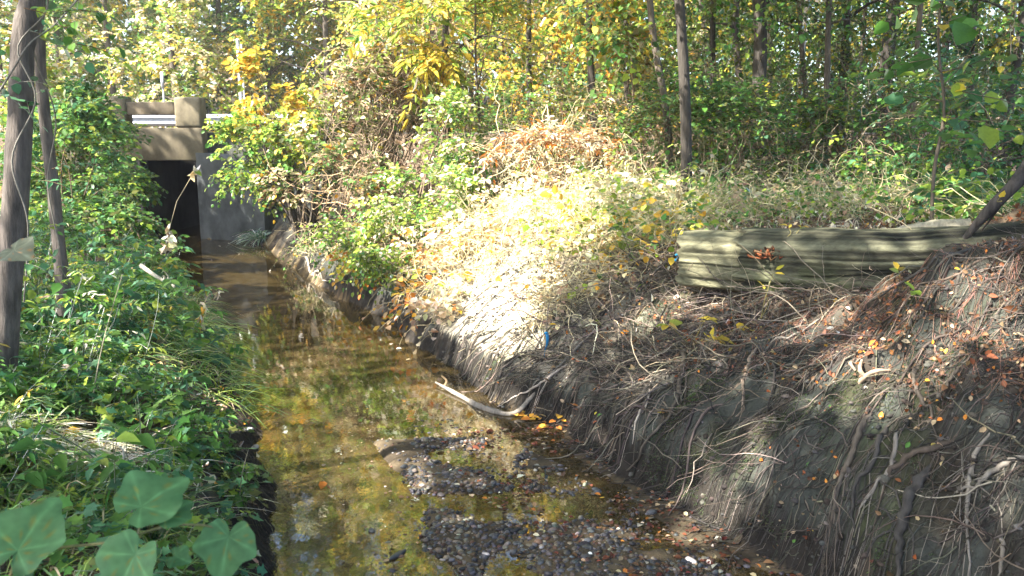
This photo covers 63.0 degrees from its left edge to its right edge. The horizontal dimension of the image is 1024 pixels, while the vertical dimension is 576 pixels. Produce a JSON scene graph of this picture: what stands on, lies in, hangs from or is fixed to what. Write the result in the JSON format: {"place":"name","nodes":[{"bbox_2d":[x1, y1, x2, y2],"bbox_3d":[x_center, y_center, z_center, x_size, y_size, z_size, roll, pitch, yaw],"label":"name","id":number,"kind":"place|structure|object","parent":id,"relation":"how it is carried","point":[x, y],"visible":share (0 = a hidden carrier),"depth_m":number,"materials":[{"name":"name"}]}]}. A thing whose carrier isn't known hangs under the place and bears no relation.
{"place":"outdoors","nodes":[
{"label":"outdoors","id":0,"kind":"place"},
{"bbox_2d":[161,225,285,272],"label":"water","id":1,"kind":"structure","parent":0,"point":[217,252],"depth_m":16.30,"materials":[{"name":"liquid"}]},
{"bbox_2d":[435,375,550,417],"bbox_3d":[-0.264,0.807,6.838,1.250,0.322,0.289,8,13,38],"label":"driftwood","id":2,"kind":"object","parent":1,"relation":"on","point":[488,409],"visible":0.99,"depth_m":6.64,"materials":[{"name":"wood"}]},
{"bbox_2d":[432,407,892,575],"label":"drift leaves","id":3,"kind":"object","parent":1,"relation":"on","point":[695,528],"visible":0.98,"depth_m":4.73,"materials":[{"name":"brown plant"}]},
{"bbox_2d":[0,0,1022,102],"label":"sky","id":4,"kind":"structure","parent":0,"point":[290,52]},
{"bbox_2d":[0,97,1023,575],"bbox_3d":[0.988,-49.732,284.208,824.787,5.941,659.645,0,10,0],"label":"ground","id":5,"kind":"structure","parent":0,"point":[298,331],"depth_m":5.38,"materials":[{"name":"soil"}]},
{"bbox_2d":[0,0,44,379],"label":"creekside tree","id":6,"kind":"object","parent":5,"relation":"on","point":[13,225],"visible":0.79,"depth_m":4.42,"materials":[{"name":"brown plant"}]},
{"bbox_2d":[0,236,33,260],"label":"leaf sprig","id":7,"kind":"object","parent":6,"relation":"attached to","point":[22,249],"visible":1,"depth_m":2.21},
{"bbox_2d":[0,0,134,323],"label":"climbing vine","id":8,"kind":"object","parent":6,"relation":"attached to","point":[71,31],"visible":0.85,"depth_m":4.27,"materials":[{"name":"green plant"}]},
{"bbox_2d":[0,53,83,206],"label":"leafy shrub","id":9,"kind":"object","parent":5,"relation":"on","point":[54,65],"visible":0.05,"depth_m":15.80,"materials":[{"name":"green plant"}]},
{"bbox_2d":[35,0,75,315],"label":"creekside tree","id":10,"kind":"object","parent":5,"relation":"on","point":[46,137],"visible":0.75,"depth_m":6.18,"materials":[{"name":"brown plant"}]},
{"bbox_2d":[0,0,118,132],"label":"roadside tree","id":11,"kind":"object","parent":5,"relation":"on","point":[4,12],"visible":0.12,"depth_m":28.69,"materials":[{"name":"yellow plant"}]},
{"bbox_2d":[0,85,148,235],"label":"leafy shrub","id":12,"kind":"object","parent":5,"relation":"on","point":[83,114],"visible":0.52,"depth_m":12.82,"materials":[{"name":"green plant"}]},
{"bbox_2d":[0,0,156,129],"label":"roadside tree","id":13,"kind":"object","parent":5,"relation":"on","point":[59,5],"visible":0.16,"depth_m":31.82,"materials":[{"name":"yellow plant"}]},
{"bbox_2d":[29,182,153,254],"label":"leafy shrub","id":14,"kind":"object","parent":5,"relation":"on","point":[121,215],"visible":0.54,"depth_m":12.21,"materials":[{"name":"green plant"}]},
{"bbox_2d":[30,73,169,238],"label":"leafy shrub","id":15,"kind":"object","parent":5,"relation":"on","point":[81,154],"visible":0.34,"depth_m":15.22,"materials":[{"name":"green plant"}]},
{"bbox_2d":[45,0,195,127],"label":"roadside tree","id":16,"kind":"object","parent":5,"relation":"on","point":[105,31],"visible":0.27,"depth_m":30.14,"materials":[{"name":"green plant"}]},
{"bbox_2d":[0,470,256,575],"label":"foreground vine","id":17,"kind":"object","parent":5,"relation":"on","point":[32,536],"visible":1,"depth_m":1.55,"materials":[{"name":"green plant"}]},
{"bbox_2d":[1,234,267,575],"bbox_3d":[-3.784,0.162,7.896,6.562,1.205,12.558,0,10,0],"label":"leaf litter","id":18,"kind":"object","parent":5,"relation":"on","point":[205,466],"visible":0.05,"depth_m":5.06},
{"bbox_2d":[0,202,273,575],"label":"undergrowth","id":19,"kind":"object","parent":5,"relation":"on","point":[150,294],"visible":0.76,"depth_m":4.77,"materials":[{"name":"green plant"}]},
{"bbox_2d":[0,385,276,518],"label":"straw","id":20,"kind":"object","parent":5,"relation":"on","point":[89,443],"visible":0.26,"depth_m":4.20,"materials":[{"name":"beige plant"}]},
{"bbox_2d":[0,272,305,575],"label":"grass","id":21,"kind":"structure","parent":5,"relation":"on","point":[17,497],"depth_m":4.31,"materials":[{"name":"plant"}]},
{"bbox_2d":[57,96,273,241],"bbox_3d":[-7.585,-2.853,21.390,4.755,3.719,7.275,0,10,0],"label":"culvert","id":22,"kind":"object","parent":5,"relation":"on","point":[172,157],"visible":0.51,"depth_m":18.34,"materials":[{"name":"concrete"}]},
{"bbox_2d":[90,0,265,132],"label":"roadside tree","id":23,"kind":"object","parent":5,"relation":"on","point":[170,15],"visible":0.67,"depth_m":27.54,"materials":[{"name":"yellow plant"}]},
{"bbox_2d":[74,114,313,132],"bbox_3d":[-9.885,-4.774,24.885,8.148,0.831,0.230,0,10,0],"label":"guardrail","id":24,"kind":"object","parent":5,"relation":"on","point":[160,120],"visible":0.04,"depth_m":24.75,"materials":[{"name":"metal"}]},
{"bbox_2d":[122,0,307,132],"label":"roadside tree","id":25,"kind":"object","parent":5,"relation":"on","point":[234,18],"visible":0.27,"depth_m":29.57,"materials":[{"name":"yellow plant"}]},
{"bbox_2d":[157,0,359,132],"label":"roadside tree","id":26,"kind":"object","parent":5,"relation":"on","point":[284,49],"visible":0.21,"depth_m":28.89,"materials":[{"name":"yellow plant"}]},
{"bbox_2d":[213,385,319,575],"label":"root fibres","id":27,"kind":"object","parent":5,"relation":"on","point":[264,491],"visible":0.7,"depth_m":4.89,"materials":[{"name":"brown plant"}]},
{"bbox_2d":[201,24,407,250],"bbox_3d":[-3.564,-2.651,14.724,3.660,3.878,2.471,0,10,0],"label":"tree","id":28,"kind":"object","parent":5,"relation":"on","point":[239,122],"visible":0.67,"depth_m":14.49,"materials":[{"name":"green plant"}]},
{"bbox_2d":[211,0,406,131],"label":"roadside tree","id":29,"kind":"object","parent":5,"relation":"on","point":[279,9],"visible":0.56,"depth_m":28.09,"materials":[{"name":"yellow plant"}]},
{"bbox_2d":[241,102,405,249],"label":"leafy shrub","id":30,"kind":"object","parent":5,"relation":"on","point":[342,151],"visible":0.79,"depth_m":13.11,"materials":[{"name":"green plant"}]},
{"bbox_2d":[295,0,469,170],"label":"woodland tree","id":31,"kind":"object","parent":5,"relation":"on","point":[355,5],"visible":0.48,"depth_m":15.62,"materials":[{"name":"yellow plant"}]},
{"bbox_2d":[270,0,505,224],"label":"vine tangle","id":32,"kind":"object","parent":5,"relation":"on","point":[397,86],"visible":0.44,"depth_m":14.11,"materials":[{"name":"beige plant"}]},
{"bbox_2d":[297,79,506,304],"bbox_3d":[-1.331,-1.523,11.505,2.566,2.854,4.314,0,10,0],"label":"vine mound","id":33,"kind":"object","parent":5,"relation":"on","point":[368,228],"visible":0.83,"depth_m":10.39,"materials":[{"name":"green plant"}]},
{"bbox_2d":[0,0,836,122],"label":"woods","id":34,"kind":"object","parent":5,"relation":"on","point":[8,30],"visible":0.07,"depth_m":38.00,"materials":[{"name":"green plant"}]},
{"bbox_2d":[352,222,497,336],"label":"weed clump","id":35,"kind":"object","parent":5,"relation":"on","point":[399,282],"visible":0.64,"depth_m":9.41,"materials":[{"name":"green plant"}]},
{"bbox_2d":[315,0,546,132],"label":"roadside tree","id":36,"kind":"object","parent":5,"relation":"on","point":[464,49],"visible":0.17,"depth_m":25.68,"materials":[{"name":"yellow plant"}]},
{"bbox_2d":[383,233,499,362],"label":"weed clump","id":37,"kind":"object","parent":5,"relation":"on","point":[426,305],"visible":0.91,"depth_m":8.58,"materials":[{"name":"beige plant"}]},
{"bbox_2d":[343,0,545,193],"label":"sumac","id":38,"kind":"object","parent":5,"relation":"on","point":[427,67],"visible":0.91,"depth_m":13.26,"materials":[{"name":"yellow plant"}]},
{"bbox_2d":[358,0,555,161],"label":"woodland tree","id":39,"kind":"object","parent":5,"relation":"on","point":[445,31],"visible":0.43,"depth_m":14.37,"materials":[{"name":"yellow plant"}]},
{"bbox_2d":[365,172,562,303],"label":"weed clump","id":40,"kind":"object","parent":5,"relation":"on","point":[401,245],"visible":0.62,"depth_m":9.42,"materials":[{"name":"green plant"}]},
{"bbox_2d":[415,186,534,308],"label":"weed clump","id":41,"kind":"object","parent":5,"relation":"on","point":[490,251],"visible":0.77,"depth_m":8.71,"materials":[{"name":"beige plant"}]},
{"bbox_2d":[415,0,565,193],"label":"woodland tree","id":42,"kind":"object","parent":5,"relation":"on","point":[504,20],"visible":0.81,"depth_m":13.59,"materials":[{"name":"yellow plant"}]},
{"bbox_2d":[397,0,586,132],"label":"roadside tree","id":43,"kind":"object","parent":5,"relation":"on","point":[518,45],"visible":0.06,"depth_m":28.99,"materials":[{"name":"yellow plant"}]},
{"bbox_2d":[420,45,587,208],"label":"thicket","id":44,"kind":"object","parent":5,"relation":"on","point":[507,101],"visible":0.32,"depth_m":12.79,"materials":[{"name":"green plant"}]},
{"bbox_2d":[384,153,631,290],"bbox_3d":[-0.075,-0.738,9.817,3.020,1.680,3.121,0,10,0],"label":"weed clump","id":45,"kind":"object","parent":5,"relation":"on","point":[504,208],"visible":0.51,"depth_m":9.44,"materials":[{"name":"beige plant"}]},
{"bbox_2d":[439,0,611,164],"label":"woodland tree","id":46,"kind":"object","parent":5,"relation":"on","point":[527,34],"visible":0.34,"depth_m":16.59,"materials":[{"name":"yellow plant"}]},
{"bbox_2d":[476,44,620,185],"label":"thicket","id":47,"kind":"object","parent":5,"relation":"on","point":[549,111],"visible":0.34,"depth_m":14.76,"materials":[{"name":"green plant"}]},
{"bbox_2d":[439,223,674,362],"bbox_3d":[0.289,0.124,7.394,1.913,1.366,1.707,7,12,33],"label":"weed clump","id":48,"kind":"object","parent":5,"relation":"on","point":[541,315],"visible":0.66,"depth_m":7.21,"materials":[{"name":"beige plant"}]},
{"bbox_2d":[455,68,663,210],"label":"weed clump","id":49,"kind":"object","parent":5,"relation":"on","point":[541,138],"visible":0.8,"depth_m":10.79,"materials":[{"name":"beige plant"}]},
{"bbox_2d":[459,198,676,356],"bbox_3d":[0.501,0.015,7.540,2.015,1.711,2.561,0,10,0],"label":"weed clump","id":50,"kind":"object","parent":5,"relation":"on","point":[605,258],"visible":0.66,"depth_m":7.24,"materials":[{"name":"beige plant"}]},
{"bbox_2d":[467,0,668,132],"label":"roadside tree","id":51,"kind":"object","parent":5,"relation":"on","point":[516,77],"visible":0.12,"depth_m":24.30,"materials":[{"name":"yellow plant"}]},
{"bbox_2d":[435,134,726,305],"bbox_3d":[0.603,-0.704,8.812,2.886,1.842,2.818,-7,12,-36],"label":"weed clump","id":52,"kind":"object","parent":5,"relation":"on","point":[568,206],"visible":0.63,"depth_m":8.49,"materials":[{"name":"beige plant"}]},
{"bbox_2d":[485,57,680,192],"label":"thicket","id":53,"kind":"object","parent":5,"relation":"on","point":[594,108],"visible":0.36,"depth_m":11.82,"materials":[{"name":"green plant"}]},
{"bbox_2d":[533,0,640,177],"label":"woodland tree","id":54,"kind":"object","parent":5,"relation":"on","point":[591,72],"visible":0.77,"depth_m":12.59,"materials":[{"name":"yellow plant"}]},
{"bbox_2d":[493,142,747,222],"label":"weed clump","id":55,"kind":"object","parent":5,"relation":"on","point":[580,177],"visible":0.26,"depth_m":9.83,"materials":[{"name":"beige plant"}]},
{"bbox_2d":[536,50,708,177],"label":"thicket","id":56,"kind":"object","parent":5,"relation":"on","point":[615,87],"visible":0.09,"depth_m":14.83,"materials":[{"name":"green plant"}]},
{"bbox_2d":[528,0,719,151],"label":"woodland tree","id":57,"kind":"object","parent":5,"relation":"on","point":[624,71],"visible":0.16,"depth_m":15.50,"materials":[{"name":"green plant"}]},
{"bbox_2d":[581,0,669,174],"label":"sumac","id":58,"kind":"object","parent":5,"relation":"on","point":[644,33],"visible":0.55,"depth_m":12.73,"materials":[{"name":"yellow plant"}]},
{"bbox_2d":[502,152,772,280],"bbox_3d":[1.184,-0.533,8.111,2.751,1.543,2.455,10,14,44],"label":"weed clump","id":59,"kind":"object","parent":5,"relation":"on","point":[545,193],"visible":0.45,"depth_m":7.91,"materials":[{"name":"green plant"}]},
{"bbox_2d":[319,179,970,300],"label":"leaf litter","id":60,"kind":"object","parent":5,"relation":"on","point":[763,213],"visible":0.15,"depth_m":7.90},
{"bbox_2d":[598,0,702,188],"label":"woodland tree","id":61,"kind":"object","parent":5,"relation":"on","point":[651,18],"visible":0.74,"depth_m":10.82,"materials":[{"name":"brown plant"}]},
{"bbox_2d":[562,173,755,317],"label":"weed clump","id":62,"kind":"object","parent":5,"relation":"on","point":[654,227],"visible":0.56,"depth_m":7.37,"materials":[{"name":"green plant"}]},
{"bbox_2d":[561,66,758,194],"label":"thicket","id":63,"kind":"object","parent":5,"relation":"on","point":[671,88],"visible":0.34,"depth_m":11.13,"materials":[{"name":"green plant"}]},
{"bbox_2d":[524,132,801,246],"bbox_3d":[1.757,-0.876,9.043,2.983,1.618,3.110,6,11,30],"label":"weed clump","id":64,"kind":"object","parent":5,"relation":"on","point":[710,182],"visible":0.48,"depth_m":8.89,"materials":[{"name":"green plant"}]},
{"bbox_2d":[553,0,775,200],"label":"woodland tree","id":65,"kind":"object","parent":5,"relation":"on","point":[679,17],"visible":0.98,"depth_m":9.42,"materials":[{"name":"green plant"}]},
{"bbox_2d":[345,175,1022,362],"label":"grass","id":66,"kind":"structure","parent":5,"relation":"on","point":[780,220],"depth_m":7.98,"materials":[{"name":"plant"}]},
{"bbox_2d":[606,14,794,177],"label":"thicket","id":67,"kind":"object","parent":5,"relation":"on","point":[694,56],"visible":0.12,"depth_m":13.04,"materials":[{"name":"green plant"}]},
{"bbox_2d":[399,227,1023,575],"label":"root fibres","id":68,"kind":"object","parent":5,"relation":"on","point":[505,363],"visible":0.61,"depth_m":4.54,"materials":[{"name":"brown plant"}]},
{"bbox_2d":[613,29,833,201],"bbox_3d":[2.705,-1.903,10.717,2.806,2.702,2.408,0,10,0],"label":"thicket","id":69,"kind":"object","parent":5,"relation":"on","point":[718,102],"visible":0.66,"depth_m":10.23,"materials":[{"name":"green plant"}]},
{"bbox_2d":[643,0,809,173],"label":"woodland tree","id":70,"kind":"object","parent":5,"relation":"on","point":[712,30],"visible":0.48,"depth_m":14.04,"materials":[{"name":"green plant"}]},
{"bbox_2d":[473,185,1023,575],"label":"roots","id":71,"kind":"object","parent":5,"relation":"on","point":[705,353],"visible":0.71,"depth_m":5.45,"materials":[{"name":"brown plant"}]},
{"bbox_2d":[636,0,861,184],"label":"woodland tree","id":72,"kind":"object","parent":5,"relation":"on","point":[759,19],"visible":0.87,"depth_m":12.04,"materials":[{"name":"green plant"}]},
{"bbox_2d":[614,147,884,234],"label":"weed clump","id":73,"kind":"object","parent":5,"relation":"on","point":[769,199],"visible":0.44,"depth_m":8.28,"materials":[{"name":"green plant"}]},
{"bbox_2d":[480,277,1022,558],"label":"leaf litter","id":74,"kind":"object","parent":5,"relation":"on","point":[933,422],"visible":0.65,"depth_m":4.27,"materials":[{"name":"plant"}]},
{"bbox_2d":[481,293,1023,575],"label":"fallen leaves","id":75,"kind":"object","parent":5,"relation":"on","point":[713,379],"visible":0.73,"depth_m":4.54,"materials":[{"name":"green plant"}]},
{"bbox_2d":[594,141,914,205],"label":"weed clump","id":76,"kind":"object","parent":5,"relation":"on","point":[774,174],"visible":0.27,"depth_m":9.80,"materials":[{"name":"green plant"}]},
{"bbox_2d":[692,40,852,175],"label":"thicket","id":77,"kind":"object","parent":5,"relation":"on","point":[773,68],"visible":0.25,"depth_m":13.45,"materials":[{"name":"green plant"}]},
{"bbox_2d":[533,0,1023,133],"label":"woods","id":78,"kind":"object","parent":5,"relation":"on","point":[747,71],"visible":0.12,"depth_m":21.70,"materials":[{"name":"green plant"}]},
{"bbox_2d":[679,23,912,188],"bbox_3d":[3.844,-1.999,11.192,2.864,2.874,2.566,-3,10,-17],"label":"thicket","id":79,"kind":"object","parent":5,"relation":"on","point":[763,91],"visible":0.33,"depth_m":11.26,"materials":[{"name":"green plant"}]},
{"bbox_2d":[688,0,907,169],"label":"woodland tree","id":80,"kind":"object","parent":5,"relation":"on","point":[802,50],"visible":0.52,"depth_m":13.51,"materials":[{"name":"green plant"}]},
{"bbox_2d":[577,201,1023,407],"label":"leaf litter","id":81,"kind":"object","parent":5,"relation":"on","point":[1008,307],"visible":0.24,"depth_m":4.65,"materials":[{"name":"plant"}]},
{"bbox_2d":[668,140,950,229],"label":"weed clump","id":82,"kind":"object","parent":5,"relation":"on","point":[809,202],"visible":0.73,"depth_m":8.02,"materials":[{"name":"green plant"}]},
{"bbox_2d":[780,413,872,575],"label":"root","id":83,"kind":"object","parent":5,"relation":"attached to","point":[858,435],"visible":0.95,"depth_m":4.10,"materials":[{"name":"brown plant"}]},
{"bbox_2d":[709,76,955,189],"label":"thicket","id":84,"kind":"object","parent":5,"relation":"on","point":[813,139],"visible":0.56,"depth_m":10.70,"materials":[{"name":"green plant"}]},
{"bbox_2d":[675,221,1023,295],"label":"log","id":85,"kind":"object","parent":5,"relation":"on","point":[842,250],"visible":0.73,"depth_m":5.83,"materials":[{"name":"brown wood"}]},
{"bbox_2d":[767,0,936,167],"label":"woodland tree","id":86,"kind":"object","parent":5,"relation":"on","point":[845,23],"visible":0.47,"depth_m":14.49,"materials":[{"name":"green plant"}]},
{"bbox_2d":[770,26,939,170],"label":"thicket","id":87,"kind":"object","parent":5,"relation":"on","point":[839,56],"visible":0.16,"depth_m":14.17,"materials":[{"name":"green plant"}]},
{"bbox_2d":[811,431,899,575],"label":"root","id":88,"kind":"object","parent":5,"relation":"on","point":[891,459],"visible":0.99,"depth_m":3.95,"materials":[{"name":"brown plant"}]},
{"bbox_2d":[827,421,896,575],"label":"root","id":89,"kind":"object","parent":5,"relation":"on","point":[876,444],"visible":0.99,"depth_m":3.99,"materials":[{"name":"brown plant"}]},
{"bbox_2d":[728,149,1023,221],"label":"weed clump","id":90,"kind":"object","parent":5,"relation":"on","point":[895,184],"visible":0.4,"depth_m":8.55,"materials":[{"name":"green plant"}]},
{"bbox_2d":[810,0,951,174],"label":"woodland tree","id":91,"kind":"object","parent":5,"relation":"on","point":[827,63],"visible":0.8,"depth_m":12.53,"materials":[{"name":"brown plant"}]},
{"bbox_2d":[843,463,931,575],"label":"root","id":92,"kind":"object","parent":5,"relation":"on","point":[905,510],"visible":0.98,"depth_m":3.78,"materials":[{"name":"brown plant"}]},
{"bbox_2d":[824,434,956,575],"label":"root","id":93,"kind":"object","parent":5,"relation":"on","point":[905,457],"visible":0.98,"depth_m":3.88,"materials":[{"name":"brown plant"}]},
{"bbox_2d":[785,33,1023,193],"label":"thicket","id":94,"kind":"object","parent":5,"relation":"on","point":[851,81],"visible":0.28,"depth_m":10.04,"materials":[{"name":"green plant"}]},
{"bbox_2d":[825,0,1001,162],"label":"woodland tree","id":95,"kind":"object","parent":5,"relation":"on","point":[919,8],"visible":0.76,"depth_m":11.71,"materials":[{"name":"green plant"}]},
{"bbox_2d":[831,0,996,166],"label":"woodland tree","id":96,"kind":"object","parent":5,"relation":"on","point":[885,57],"visible":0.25,"depth_m":15.51,"materials":[{"name":"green plant"}]},
{"bbox_2d":[832,2,1023,196],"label":"thicket","id":97,"kind":"object","parent":5,"relation":"on","point":[993,155],"visible":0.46,"depth_m":9.28,"materials":[{"name":"green plant"}]},
{"bbox_2d":[840,167,1023,228],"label":"weed clump","id":98,"kind":"object","parent":5,"relation":"on","point":[959,208],"visible":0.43,"depth_m":6.52,"materials":[{"name":"green plant"}]},
{"bbox_2d":[868,0,1017,157],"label":"woodland tree","id":99,"kind":"object","parent":5,"relation":"on","point":[911,41],"visible":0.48,"depth_m":13.54,"materials":[{"name":"green plant"}]},
{"bbox_2d":[863,0,1023,175],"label":"thicket","id":100,"kind":"object","parent":5,"relation":"on","point":[963,45],"visible":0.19,"depth_m":13.47,"materials":[{"name":"green plant"}]},
{"bbox_2d":[865,0,1023,219],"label":"sapling","id":101,"kind":"object","parent":5,"relation":"on","point":[961,26],"visible":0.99,"depth_m":6.43,"materials":[{"name":"green plant"}]},
{"bbox_2d":[896,168,1020,218],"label":"leafy plant","id":102,"kind":"object","parent":5,"relation":"on","point":[955,180],"visible":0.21,"depth_m":7.29,"materials":[{"name":"green plant"}]},
{"bbox_2d":[919,432,1010,575],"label":"root","id":103,"kind":"object","parent":5,"relation":"attached to","point":[975,452],"visible":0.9,"depth_m":3.67,"materials":[{"name":"brown plant"}]},
{"bbox_2d":[924,0,1023,180],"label":"woodland tree","id":104,"kind":"object","parent":5,"relation":"on","point":[1017,48],"visible":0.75,"depth_m":11.42,"materials":[{"name":"green plant"}]},
{"bbox_2d":[927,455,1023,575],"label":"root","id":105,"kind":"object","parent":5,"relation":"on","point":[996,469],"visible":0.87,"depth_m":3.62,"materials":[{"name":"brown plant"}]},
{"bbox_2d":[962,156,1023,238],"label":"tree root","id":106,"kind":"object","parent":5,"relation":"on","point":[1013,185],"visible":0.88,"depth_m":5.22,"materials":[{"name":"brown plant"}]},
{"bbox_2d":[255,374,789,575],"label":"gravel","id":107,"kind":"structure","parent":0,"point":[417,530],"depth_m":4.73,"materials":[{"name":"gravel"}]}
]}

